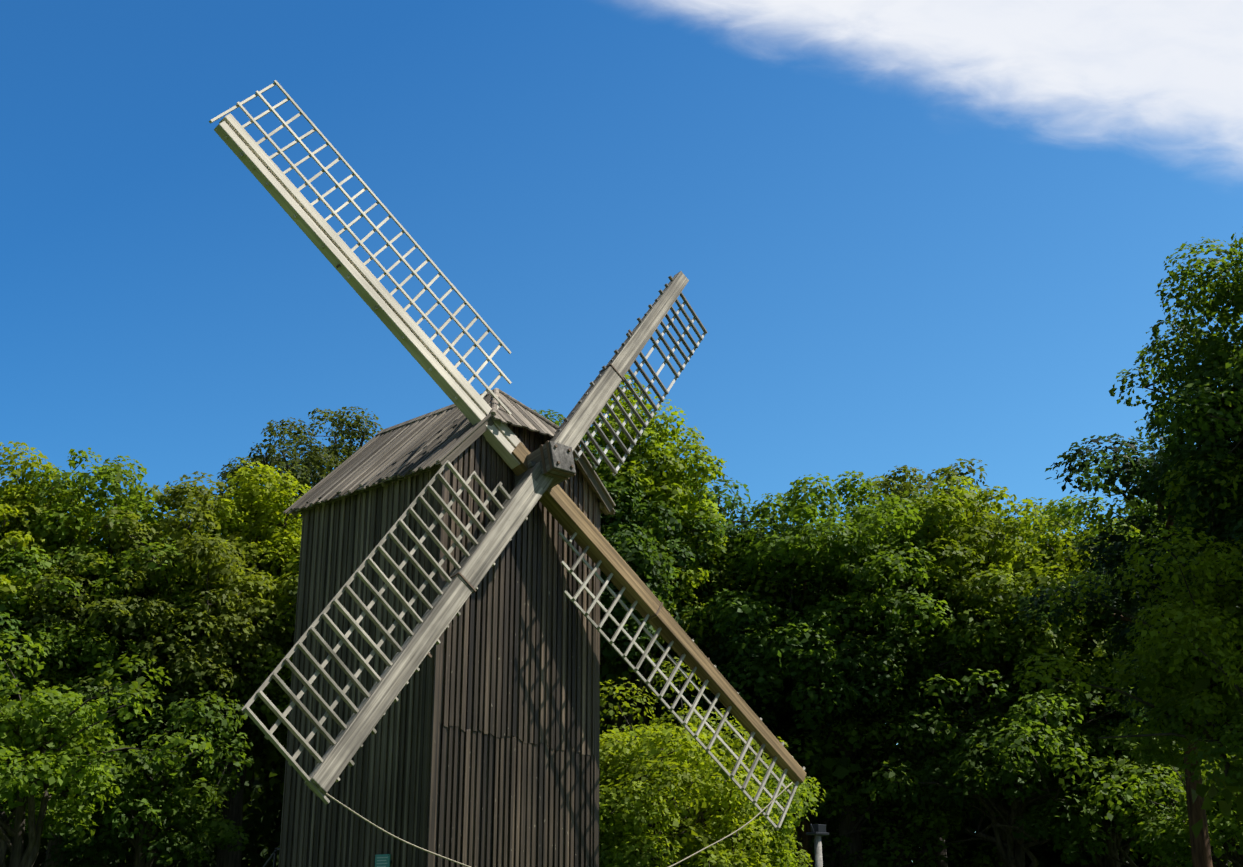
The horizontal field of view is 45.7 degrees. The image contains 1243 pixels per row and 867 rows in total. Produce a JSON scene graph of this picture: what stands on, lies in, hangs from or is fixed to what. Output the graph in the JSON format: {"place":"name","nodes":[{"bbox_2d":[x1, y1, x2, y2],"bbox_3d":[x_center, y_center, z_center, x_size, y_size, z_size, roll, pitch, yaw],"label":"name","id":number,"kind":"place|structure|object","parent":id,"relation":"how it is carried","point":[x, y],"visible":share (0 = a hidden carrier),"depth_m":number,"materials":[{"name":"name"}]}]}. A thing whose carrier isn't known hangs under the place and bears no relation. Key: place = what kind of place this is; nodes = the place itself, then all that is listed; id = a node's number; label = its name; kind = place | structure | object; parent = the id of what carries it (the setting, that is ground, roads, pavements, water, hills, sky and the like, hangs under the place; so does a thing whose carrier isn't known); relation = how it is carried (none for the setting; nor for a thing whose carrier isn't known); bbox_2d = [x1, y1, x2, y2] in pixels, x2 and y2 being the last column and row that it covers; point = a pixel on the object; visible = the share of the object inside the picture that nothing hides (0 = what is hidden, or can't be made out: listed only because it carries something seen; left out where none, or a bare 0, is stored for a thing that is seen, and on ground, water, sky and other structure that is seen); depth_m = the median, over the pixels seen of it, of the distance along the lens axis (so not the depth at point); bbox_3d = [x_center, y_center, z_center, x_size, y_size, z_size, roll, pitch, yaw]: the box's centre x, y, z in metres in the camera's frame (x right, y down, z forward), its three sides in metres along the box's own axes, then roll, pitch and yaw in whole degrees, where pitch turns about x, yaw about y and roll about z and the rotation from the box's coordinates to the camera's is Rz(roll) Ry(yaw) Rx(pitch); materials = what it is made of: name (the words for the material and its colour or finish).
{"place":"outdoors","nodes":[
{"label":"outdoors","id":0,"kind":"place"},
{"bbox_2d":[278,468,440,866],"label":"windmill side wall","id":1,"kind":"structure","parent":0,"point":[383,783],"depth_m":24.95,"materials":[{"name":"brown wood"}]},
{"bbox_2d":[214,113,523,468],"bbox_3d":[-4.183,-2.321,25.004,0.241,0.490,7.570,-32,-75,35],"label":"sail spar","id":2,"kind":"object","parent":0,"point":[444,374],"depth_m":24.89,"materials":[{"name":"beige wood"}]},
{"bbox_2d":[209,83,501,408],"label":"sail crossbars","id":3,"kind":"object","parent":2,"relation":"attached to","point":[441,328],"visible":0.81,"depth_m":25.70,"materials":[{"name":"beige wood"}]},
{"bbox_2d":[236,80,511,414],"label":"sail long battens","id":4,"kind":"object","parent":3,"relation":"attached to","point":[328,206],"visible":1,"depth_m":25.87,"materials":[{"name":"beige wood"}]},
{"bbox_2d":[304,439,560,796],"bbox_3d":[-2.558,2.508,22.806,0.328,8.550,0.474,-32,-75,35],"label":"sail spar","id":5,"kind":"object","parent":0,"point":[526,493],"depth_m":21.95,"materials":[{"name":"grey wood"}]},
{"bbox_2d":[243,461,527,803],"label":"sail crossbars","id":6,"kind":"object","parent":5,"relation":"attached to","point":[340,663],"visible":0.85,"depth_m":21.29,"materials":[{"name":"grey wood"}]},
{"bbox_2d":[241,460,501,765],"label":"sail long battens","id":7,"kind":"object","parent":6,"relation":"attached to","point":[351,628],"visible":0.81,"depth_m":21.27,"materials":[{"name":"grey wood"}]},
{"bbox_2d":[325,782,792,866],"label":"sail rope","id":8,"kind":"object","parent":5,"relation":"attached to","point":[354,812],"visible":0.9,"depth_m":20.79,"materials":[{"name":"grey fabric"}]},
{"bbox_2d":[299,388,603,512],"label":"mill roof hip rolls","id":9,"kind":"object","parent":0,"point":[496,392],"visible":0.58,"depth_m":26.65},
{"bbox_2d":[427,467,600,866],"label":"corner boards","id":10,"kind":"object","parent":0,"point":[435,736],"visible":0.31,"depth_m":24.44,"materials":[{"name":"brown wood"}]},
{"bbox_2d":[492,393,556,436],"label":"roof slope","id":11,"kind":"structure","parent":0,"point":[520,416],"depth_m":26.37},
{"bbox_2d":[519,271,688,490],"bbox_3d":[-0.137,-1.247,28.529,0.328,8.370,0.474,-32,-75,35],"label":"sail spar","id":12,"kind":"object","parent":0,"point":[575,427],"depth_m":28.05,"materials":[{"name":"grey wood"}]},
{"bbox_2d":[557,276,707,473],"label":"sail crossbars","id":13,"kind":"object","parent":12,"relation":"attached to","point":[630,405],"visible":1,"depth_m":29.06,"materials":[{"name":"grey wood"}]},
{"bbox_2d":[574,302,705,475],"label":"sail long battens","id":14,"kind":"object","parent":13,"relation":"attached to","point":[580,452],"visible":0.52,"depth_m":29.07,"materials":[{"name":"grey wood"}]},
{"bbox_2d":[0,233,1242,866],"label":"forest","id":15,"kind":"object","parent":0,"point":[1186,473],"depth_m":48.11,"materials":[{"name":"green plant"}]},
{"bbox_2d":[0,0,1242,744],"label":"sky","id":16,"kind":"structure","parent":0,"point":[926,235],"materials":[{"name":"blue"}]},
{"bbox_2d":[502,442,806,783],"bbox_3d":[0.727,3.341,26.639,0.308,0.454,8.270,-32,-75,35],"label":"sail spar","id":17,"kind":"object","parent":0,"point":[563,509],"depth_m":26.44,"materials":[{"name":"wood"}]},
{"bbox_2d":[568,532,804,828],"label":"sail crossbars","id":18,"kind":"object","parent":17,"relation":"attached to","point":[670,678],"visible":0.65,"depth_m":26.28,"materials":[{"name":"grey wood"}]},
{"bbox_2d":[558,532,790,830],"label":"sail long battens","id":19,"kind":"object","parent":18,"relation":"attached to","point":[661,673],"visible":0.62,"depth_m":26.16,"materials":[{"name":"grey wood"}]},
{"label":"ground","id":20,"kind":"structure","parent":0,"visible":0},
{"bbox_2d":[263,848,279,866],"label":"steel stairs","id":21,"kind":"structure","parent":20,"relation":"on","point":[274,855],"depth_m":26.15,"materials":[{"name":"grey metal"}]},
{"bbox_2d":[814,835,822,866],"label":"lamp post","id":22,"kind":"object","parent":20,"relation":"on","point":[818,851],"visible":1,"depth_m":22.70,"materials":[{"name":"grey metal"}]},
{"bbox_2d":[806,824,828,835],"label":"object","id":23,"kind":"object","parent":22,"relation":"on","point":[818,829],"visible":0.98,"depth_m":22.79,"materials":[{"name":"black metal"}]},
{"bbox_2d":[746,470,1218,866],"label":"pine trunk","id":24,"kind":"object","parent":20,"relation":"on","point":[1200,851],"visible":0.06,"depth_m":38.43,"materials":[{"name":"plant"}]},
{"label":"trestle stones","id":25,"kind":"object","parent":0,"visible":0},
{"bbox_3d":[-3.158,4.027,26.481,3.976,9.243,3.656,-17,-25,42],"label":"mill","id":26,"kind":"object","parent":25,"relation":"on","visible":0},
{"bbox_2d":[375,854,391,866],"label":"info sign","id":27,"kind":"object","parent":26,"relation":"attached to","point":[382,860],"visible":1,"depth_m":23.36,"materials":[{"name":"teal metal"}]},
{"bbox_2d":[283,391,493,514],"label":"mill roof boards","id":28,"kind":"object","parent":26,"relation":"on","point":[431,441],"visible":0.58,"depth_m":26.70,"materials":[{"name":"grey wood"}]},
{"bbox_2d":[291,389,493,516],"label":"mill roof trim","id":29,"kind":"structure","parent":28,"relation":"attached to","point":[466,444],"depth_m":25.51,"materials":[{"name":"grey wood"}]},
{"bbox_2d":[426,423,598,866],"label":"windmill front wall","id":30,"kind":"structure","parent":26,"relation":"attached to","point":[515,773],"depth_m":24.87,"materials":[{"name":"brown wood"}]},
{"bbox_2d":[512,440,575,487],"bbox_3d":[-2.108,1.094,26.350,0.747,0.748,3.260,17,-38,-43],"label":"windmill hub","id":31,"kind":"object","parent":26,"relation":"attached to","point":[562,455],"depth_m":25.42,"materials":[{"name":"grey wood"}]},
{"bbox_2d":[573,444,615,514],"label":"mill roof boards","id":32,"kind":"object","parent":26,"relation":"attached to","point":[599,482],"visible":0.06,"depth_m":27.12,"materials":[{"name":"grey wood"}]},
{"bbox_2d":[573,448,612,511],"bbox_3d":[-2.467,0.704,28.329,4.468,0.202,2.860,-17,-69,42],"label":"roof edge board","id":33,"kind":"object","parent":32,"relation":"attached to","point":[595,485],"depth_m":27.02,"materials":[{"name":"grey wood"}]}
]}

